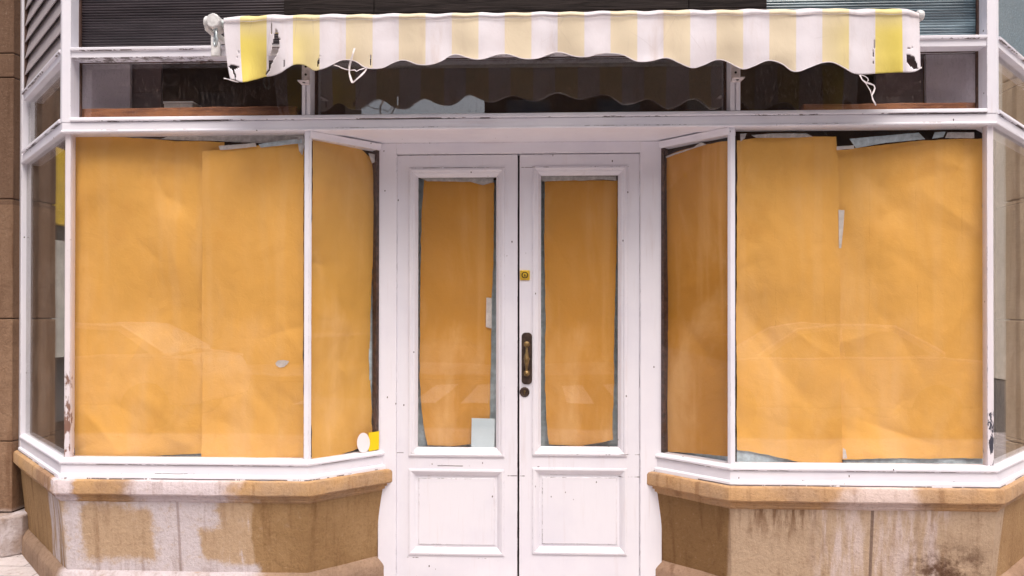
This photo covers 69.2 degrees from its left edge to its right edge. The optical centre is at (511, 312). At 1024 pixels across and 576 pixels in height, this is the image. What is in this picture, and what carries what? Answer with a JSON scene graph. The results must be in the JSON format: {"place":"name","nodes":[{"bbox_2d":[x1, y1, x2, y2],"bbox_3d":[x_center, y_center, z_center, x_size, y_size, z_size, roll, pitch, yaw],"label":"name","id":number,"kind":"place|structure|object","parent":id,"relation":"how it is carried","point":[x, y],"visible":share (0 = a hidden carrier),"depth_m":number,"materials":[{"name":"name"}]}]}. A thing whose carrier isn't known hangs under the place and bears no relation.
{"place":"outdoors","nodes":[
{"label":"outdoors","id":0,"kind":"place"},
{"bbox_2d":[0,554,38,575],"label":"pavement","id":1,"kind":"structure","parent":0,"point":[17,565],"depth_m":4.18,"materials":[{"name":"stone"}]},
{"bbox_2d":[0,0,64,557],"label":"stone pilaster","id":2,"kind":"object","parent":1,"relation":"on","point":[47,285],"visible":0.56,"depth_m":4.51,"materials":[{"name":"stone"}]},
{"bbox_2d":[13,450,391,575],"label":"stall riser","id":3,"kind":"object","parent":1,"relation":"on","point":[130,527],"visible":0.91,"depth_m":3.71,"materials":[{"name":"stone"}]},
{"bbox_2d":[18,0,1023,575],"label":"shopfront frame","id":4,"kind":"object","parent":1,"relation":"on","point":[650,138],"visible":0.95,"depth_m":3.72,"materials":[{"name":"white paint"}]},
{"bbox_2d":[24,0,60,88],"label":"louvre panel","id":5,"kind":"object","parent":4,"relation":"attached to","point":[42,32],"visible":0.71,"depth_m":4.21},
{"bbox_2d":[82,64,131,107],"bbox_3d":[-2.184,-1.188,3.993,0.273,0.357,0.020,0,0,2],"label":"partition board","id":6,"kind":"object","parent":4,"relation":"attached to","point":[107,86],"visible":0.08,"depth_m":3.98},
{"bbox_2d":[132,64,162,107],"bbox_3d":[-1.982,-1.197,4.025,0.168,0.358,0.020,0,0,2],"label":"partition board","id":7,"kind":"object","parent":4,"relation":"attached to","point":[147,85],"visible":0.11,"depth_m":4.01,"materials":[{"name":"brown wood"}]},
{"bbox_2d":[74,137,223,455],"bbox_3d":[-1.862,-0.079,3.799,0.798,1.650,0.038,0,0,2],"label":"paper sheet","id":8,"kind":"object","parent":4,"relation":"attached to","point":[138,293],"visible":0.98,"depth_m":3.80,"materials":[{"name":"orange paper"}]},
{"bbox_2d":[161,453,200,456],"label":"tissue sheet","id":9,"kind":"object","parent":4,"relation":"attached to","point":[189,455],"visible":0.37,"depth_m":3.79,"materials":[{"name":"white paper"}]},
{"bbox_2d":[79,0,283,46],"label":"reeded window","id":10,"kind":"structure","parent":4,"relation":"attached to","point":[120,23],"depth_m":3.79,"materials":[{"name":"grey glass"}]},
{"bbox_2d":[79,60,284,116],"bbox_3d":[-1.625,-1.129,3.778,1.183,0.315,0.019,0,0,2],"label":"fanlight window","id":11,"kind":"structure","parent":4,"relation":"attached to","point":[80,86],"depth_m":3.79,"materials":[{"name":"white glass"}]},
{"bbox_2d":[82,106,299,116],"bbox_3d":[-1.673,-1.005,3.836,1.156,0.102,0.076,0,0,2],"label":"timber rail","id":12,"kind":"object","parent":4,"relation":"attached to","point":[193,111],"visible":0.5,"depth_m":3.80,"materials":[{"name":"brown wood"}]},
{"bbox_2d":[163,101,200,106],"bbox_3d":[-1.748,-1.081,3.957,0.160,0.054,0.143,0,0,2],"label":"carton","id":13,"kind":"object","parent":12,"relation":"on","point":[179,104],"visible":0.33,"depth_m":3.89,"materials":[{"name":"white cardboard"}]},
{"bbox_2d":[133,135,299,142],"bbox_3d":[-1.548,-0.888,3.785,0.978,0.054,0.002,0,0,2],"label":"tape strip","id":14,"kind":"object","parent":4,"relation":"attached to","point":[260,139],"visible":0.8,"depth_m":3.78,"materials":[{"name":"white paper"}]},
{"bbox_2d":[201,144,303,457],"bbox_3d":[-1.314,-0.055,3.754,0.526,1.615,0.026,0,0,1],"label":"paper sheet","id":15,"kind":"object","parent":4,"relation":"attached to","point":[252,282],"visible":0.99,"depth_m":3.75,"materials":[{"name":"orange paper"}]},
{"bbox_2d":[275,360,288,366],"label":"tape strip","id":16,"kind":"object","parent":15,"relation":"attached to","point":[281,363],"visible":1,"depth_m":3.74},
{"bbox_2d":[297,65,309,84],"bbox_3d":[-1.011,-1.188,3.630,0.060,0.133,0.082,0,0,2],"label":"angle bracket","id":17,"kind":"object","parent":4,"relation":"attached to","point":[305,80],"visible":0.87,"depth_m":3.67,"materials":[{"name":"white metal"}]},
{"bbox_2d":[369,284,371,421],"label":"tissue sheet","id":18,"kind":"object","parent":4,"relation":"attached to","point":[370,364],"visible":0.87,"depth_m":3.98,"materials":[{"name":"white paper"}]},
{"bbox_2d":[397,155,517,575],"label":"entrance door","id":19,"kind":"structure","parent":4,"relation":"attached to","point":[457,511],"depth_m":3.96,"materials":[{"name":"white paint"}]},
{"bbox_2d":[419,180,493,445],"bbox_3d":[-0.298,0.000,4.010,0.405,1.443,0.010,0,0,2],"label":"paper sheet","id":20,"kind":"object","parent":19,"relation":"attached to","point":[457,249],"visible":1,"depth_m":4.01,"materials":[{"name":"orange paper"}]},
{"bbox_2d":[486,298,491,328],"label":"tape strip","id":21,"kind":"object","parent":20,"relation":"attached to","point":[488,312],"visible":1,"depth_m":4.00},
{"bbox_2d":[416,475,496,547],"bbox_3d":[-0.296,1.062,3.970,0.434,0.381,0.021,0,0,2],"label":"door panel","id":22,"kind":"structure","parent":19,"relation":"in","point":[452,511],"depth_m":3.96,"materials":[{"name":"white paint"}]},
{"bbox_2d":[418,179,495,446],"bbox_3d":[-0.303,0.012,4.043,0.454,1.488,0.017,0,0,2],"label":"tissue sheet","id":23,"kind":"object","parent":19,"relation":"attached to","point":[422,441],"visible":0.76,"depth_m":4.04,"materials":[{"name":"paper"}]},
{"bbox_2d":[421,178,493,184],"bbox_3d":[-0.299,-0.707,3.998,0.401,0.041,0.002,0,0,2],"label":"tape strip","id":24,"kind":"object","parent":19,"relation":"attached to","point":[482,181],"visible":1,"depth_m":4.00,"materials":[{"name":"white paper"}]},
{"bbox_2d":[471,418,494,446],"bbox_3d":[-0.155,0.646,3.974,0.128,0.163,0.002,0,0,2],"label":"notice","id":25,"kind":"object","parent":19,"relation":"attached to","point":[483,432],"visible":1,"depth_m":3.97,"materials":[{"name":"white paper"}]},
{"bbox_2d":[315,56,726,114],"bbox_3d":[0.032,-1.128,3.710,2.064,0.315,0.019,0,0,2],"label":"fanlight window","id":26,"kind":"structure","parent":4,"relation":"attached to","point":[725,85],"depth_m":3.70,"materials":[{"name":"white glass"}]},
{"bbox_2d":[284,0,766,14],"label":"plank fascia","id":27,"kind":"structure","parent":4,"relation":"attached to","point":[323,7],"depth_m":3.69,"materials":[{"name":"brown wood"}]},
{"bbox_2d":[203,8,924,82],"bbox_3d":[0.178,-1.253,3.486,3.359,0.400,0.278,0,0,2],"label":"awning","id":28,"kind":"object","parent":4,"relation":"attached to","point":[797,40],"visible":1,"depth_m":3.38,"materials":[{"name":"fabric"}]},
{"bbox_2d":[859,74,875,105],"bbox_3d":[1.594,-0.999,3.322,0.078,0.142,0.012,0,0,2],"label":"tie cord","id":29,"kind":"object","parent":28,"relation":"hanging from","point":[867,82],"visible":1,"depth_m":3.32,"materials":[{"name":"white fabric"}]},
{"bbox_2d":[519,154,639,575],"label":"entrance door","id":30,"kind":"structure","parent":4,"relation":"attached to","point":[579,510],"depth_m":3.93,"materials":[{"name":"white paint"}]},
{"bbox_2d":[541,176,615,181],"bbox_3d":[0.357,-0.718,3.971,0.402,0.029,0.002,0,0,2],"label":"tape strip","id":31,"kind":"object","parent":30,"relation":"attached to","point":[556,178],"visible":1,"depth_m":3.97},
{"bbox_2d":[541,180,617,446],"bbox_3d":[0.365,0.011,4.024,0.452,1.488,0.018,0,0,3],"label":"tissue sheet","id":32,"kind":"object","parent":30,"relation":"attached to","point":[545,441],"visible":0.2,"depth_m":4.03,"materials":[{"name":"paper"}]},
{"bbox_2d":[540,474,618,546],"bbox_3d":[0.357,1.051,3.943,0.422,0.381,0.021,0,0,2],"label":"door panel","id":33,"kind":"structure","parent":30,"relation":"in","point":[576,510],"depth_m":3.93,"materials":[{"name":"white paint"}]},
{"bbox_2d":[544,180,617,445],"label":"paper sheet","id":34,"kind":"object","parent":30,"relation":"attached to","point":[580,234],"visible":1,"depth_m":3.97,"materials":[{"name":"orange paper"}]},
{"bbox_2d":[667,141,727,455],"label":"paper sheet","id":35,"kind":"object","parent":4,"relation":"attached to","point":[697,244],"visible":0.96,"depth_m":3.77,"materials":[{"name":"orange paper"}]},
{"bbox_2d":[676,452,727,460],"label":"tissue sheet","id":36,"kind":"object","parent":4,"relation":"attached to","point":[725,458],"visible":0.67,"depth_m":3.74,"materials":[{"name":"white paper"}]},
{"bbox_2d":[731,65,744,81],"bbox_3d":[1.073,-1.169,3.545,0.057,0.122,0.082,0,0,2],"label":"angle bracket","id":37,"kind":"object","parent":4,"relation":"attached to","point":[735,74],"visible":0.71,"depth_m":3.58,"materials":[{"name":"white metal"}]},
{"bbox_2d":[737,450,796,461],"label":"tissue sheet","id":38,"kind":"object","parent":4,"relation":"attached to","point":[745,456],"visible":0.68,"depth_m":3.67,"materials":[{"name":"white paper"}]},
{"bbox_2d":[736,136,841,462],"bbox_3d":[1.365,-0.058,3.657,0.513,1.615,0.051,0,0,2],"label":"paper sheet","id":39,"kind":"object","parent":4,"relation":"attached to","point":[788,333],"visible":1,"depth_m":3.65,"materials":[{"name":"orange paper"}]},
{"bbox_2d":[838,210,843,247],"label":"tape strip","id":40,"kind":"object","parent":39,"relation":"attached to","point":[841,218],"visible":1,"depth_m":3.63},
{"bbox_2d":[766,0,978,35],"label":"reeded window","id":41,"kind":"structure","parent":4,"relation":"attached to","point":[951,17],"depth_m":3.63,"materials":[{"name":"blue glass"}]},
{"bbox_2d":[799,103,974,109],"bbox_3d":[1.878,-0.993,3.690,0.870,0.086,0.074,0,0,2],"label":"timber rail","id":42,"kind":"object","parent":4,"relation":"attached to","point":[885,106],"visible":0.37,"depth_m":3.66,"materials":[{"name":"brown wood"}]},
{"bbox_2d":[874,54,922,103],"bbox_3d":[2.006,-1.180,3.851,0.242,0.322,0.020,0,0,2],"label":"partition board","id":43,"kind":"object","parent":4,"relation":"attached to","point":[901,87],"visible":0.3,"depth_m":3.84,"materials":[{"name":"brown wood"}]},
{"bbox_2d":[837,138,982,459],"bbox_3d":[1.940,-0.064,3.640,0.738,1.577,0.045,0,0,2],"label":"paper sheet","id":44,"kind":"object","parent":4,"relation":"attached to","point":[911,339],"visible":1,"depth_m":3.63,"materials":[{"name":"orange paper"}]},
{"bbox_2d":[843,458,982,463],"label":"tissue sheet","id":45,"kind":"object","parent":4,"relation":"attached to","point":[940,461],"visible":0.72,"depth_m":3.64,"materials":[{"name":"white paper"}]},
{"bbox_2d":[873,51,977,107],"bbox_3d":[1.689,-1.126,3.642,1.172,0.315,0.019,0,0,2],"label":"fanlight window","id":46,"kind":"structure","parent":4,"relation":"attached to","point":[976,79],"depth_m":3.61,"materials":[{"name":"white glass"}]},
{"bbox_2d":[924,54,974,102],"bbox_3d":[2.259,-1.167,3.810,0.268,0.318,0.020,0,0,2],"label":"partition board","id":47,"kind":"object","parent":4,"relation":"attached to","point":[949,78],"visible":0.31,"depth_m":3.80,"materials":[{"name":"white wood"}]},
{"bbox_2d":[999,0,1023,56],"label":"textured window","id":48,"kind":"structure","parent":4,"relation":"attached to","point":[1011,22],"depth_m":3.94,"materials":[{"name":"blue glass"}]},
{"bbox_3d":[-0.846,-0.070,3.830,0.308,1.611,0.306,0,0,2],"label":"display window","id":49,"kind":"object","parent":4,"relation":"attached to","visible":0},
{"bbox_2d":[357,433,369,452],"bbox_3d":[-0.778,0.682,3.884,0.077,0.106,0.002,0,0,-43],"label":"sticker","id":50,"kind":"object","parent":49,"relation":"attached to","point":[363,442],"visible":1,"depth_m":3.88,"materials":[{"name":"white paper"}]},
{"bbox_2d":[368,153,374,162],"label":"tape strip","id":51,"kind":"object","parent":49,"relation":"attached to","point":[372,157],"visible":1,"depth_m":3.95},
{"bbox_2d":[369,431,378,450],"bbox_3d":[-0.731,0.681,3.928,0.064,0.101,0.002,0,0,-43],"label":"sticker","id":52,"kind":"object","parent":49,"relation":"attached to","point":[374,440],"visible":1,"depth_m":3.93,"materials":[{"name":"yellow paper"}]},
{"bbox_3d":[-1.632,-0.099,3.732,1.232,1.666,0.005,0,0,2],"label":"display window","id":53,"kind":"object","parent":4,"relation":"attached to","visible":0},
{"bbox_2d":[219,143,255,149],"bbox_3d":[-1.388,-0.840,3.749,0.194,0.036,0.002,0,0,2],"label":"tape strip","id":54,"kind":"object","parent":53,"relation":"attached to","point":[235,146],"visible":1,"depth_m":3.75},
{"bbox_2d":[259,139,301,147],"bbox_3d":[-1.168,-0.853,3.740,0.224,0.041,0.002,0,0,2],"label":"tape strip","id":55,"kind":"object","parent":53,"relation":"attached to","point":[284,142],"visible":1,"depth_m":3.74,"materials":[{"name":"white paper"}]},
{"bbox_2d":[297,135,303,153],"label":"tape strip","id":56,"kind":"object","parent":53,"relation":"attached to","point":[301,147],"visible":0.95,"depth_m":3.73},
{"bbox_3d":[1.684,-0.096,3.596,1.232,1.666,0.005,0,0,2],"label":"display window","id":57,"kind":"object","parent":4,"relation":"attached to","visible":0},
{"bbox_2d":[740,133,746,140],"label":"tape strip","id":58,"kind":"object","parent":57,"relation":"attached to","point":[742,136],"visible":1,"depth_m":3.65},
{"bbox_2d":[752,133,811,137],"bbox_3d":[1.325,-0.868,3.637,0.299,0.022,0.002,0,0,2],"label":"tape strip","id":59,"kind":"object","parent":57,"relation":"attached to","point":[782,135],"visible":1,"depth_m":3.64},
{"bbox_2d":[843,448,846,458],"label":"tape strip","id":60,"kind":"object","parent":57,"relation":"attached to","point":[844,454],"visible":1,"depth_m":3.62,"materials":[{"name":"beige paper"}]},
{"bbox_2d":[837,145,853,149],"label":"tape strip","id":61,"kind":"object","parent":57,"relation":"attached to","point":[844,147],"visible":1,"depth_m":3.62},
{"bbox_2d":[850,133,924,147],"bbox_3d":[1.830,-0.840,3.617,0.362,0.072,0.002,0,0,2],"label":"tape strip","id":62,"kind":"object","parent":57,"relation":"attached to","point":[863,142],"visible":1,"depth_m":3.62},
{"bbox_2d":[932,132,944,138],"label":"tape strip","id":63,"kind":"object","parent":57,"relation":"attached to","point":[938,134],"visible":1,"depth_m":3.61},
{"bbox_2d":[945,132,973,137],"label":"tape strip","id":64,"kind":"object","parent":57,"relation":"attached to","point":[960,135],"visible":1,"depth_m":3.60,"materials":[{"name":"white paper"}]},
{"bbox_2d":[132,54,941,414],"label":"interior wall","id":65,"kind":"structure","parent":1,"relation":"on","point":[538,86],"depth_m":6.23,"materials":[{"name":"brown paint"}]},
{"bbox_2d":[647,471,1023,575],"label":"stall riser","id":66,"kind":"object","parent":1,"relation":"on","point":[712,529],"visible":0.93,"depth_m":3.57,"materials":[{"name":"stone"}]},
{"bbox_2d":[942,53,997,429],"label":"interior wall","id":67,"kind":"structure","parent":1,"relation":"on","point":[977,134],"depth_m":5.38,"materials":[{"name":"white paint"}]},
{"bbox_2d":[996,72,1023,448],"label":"stone pilaster","id":68,"kind":"object","parent":1,"relation":"on","point":[1010,297],"visible":0.46,"depth_m":4.65,"materials":[{"name":"stone"}]},
{"bbox_2d":[52,427,358,456],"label":"interior floor","id":69,"kind":"structure","parent":0,"point":[60,443],"depth_m":4.73,"materials":[{"name":"grey wood"}]},
{"bbox_2d":[311,140,373,458],"bbox_3d":[-0.879,-0.070,3.855,0.374,1.624,0.038,0,0,-45],"label":"paper sheet","id":70,"kind":"object","parent":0,"point":[342,259],"visible":0.95,"depth_m":3.85,"materials":[{"name":"orange paper"}]},
{"bbox_2d":[735,415,1015,462],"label":"interior floor","id":71,"kind":"structure","parent":0,"point":[1000,450],"depth_m":4.62,"materials":[{"name":"grey wood"}]},
{"bbox_3d":[0.908,-0.068,3.758,0.308,1.611,0.306,0,0,2],"label":"display window","id":72,"kind":"object","parent":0,"visible":0},
{"bbox_2d":[666,142,705,157],"bbox_3d":[0.880,-0.835,3.822,0.002,0.050,0.282,0,0,-43],"label":"tape strip","id":73,"kind":"object","parent":72,"relation":"attached to","point":[699,144],"visible":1,"depth_m":3.80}
]}

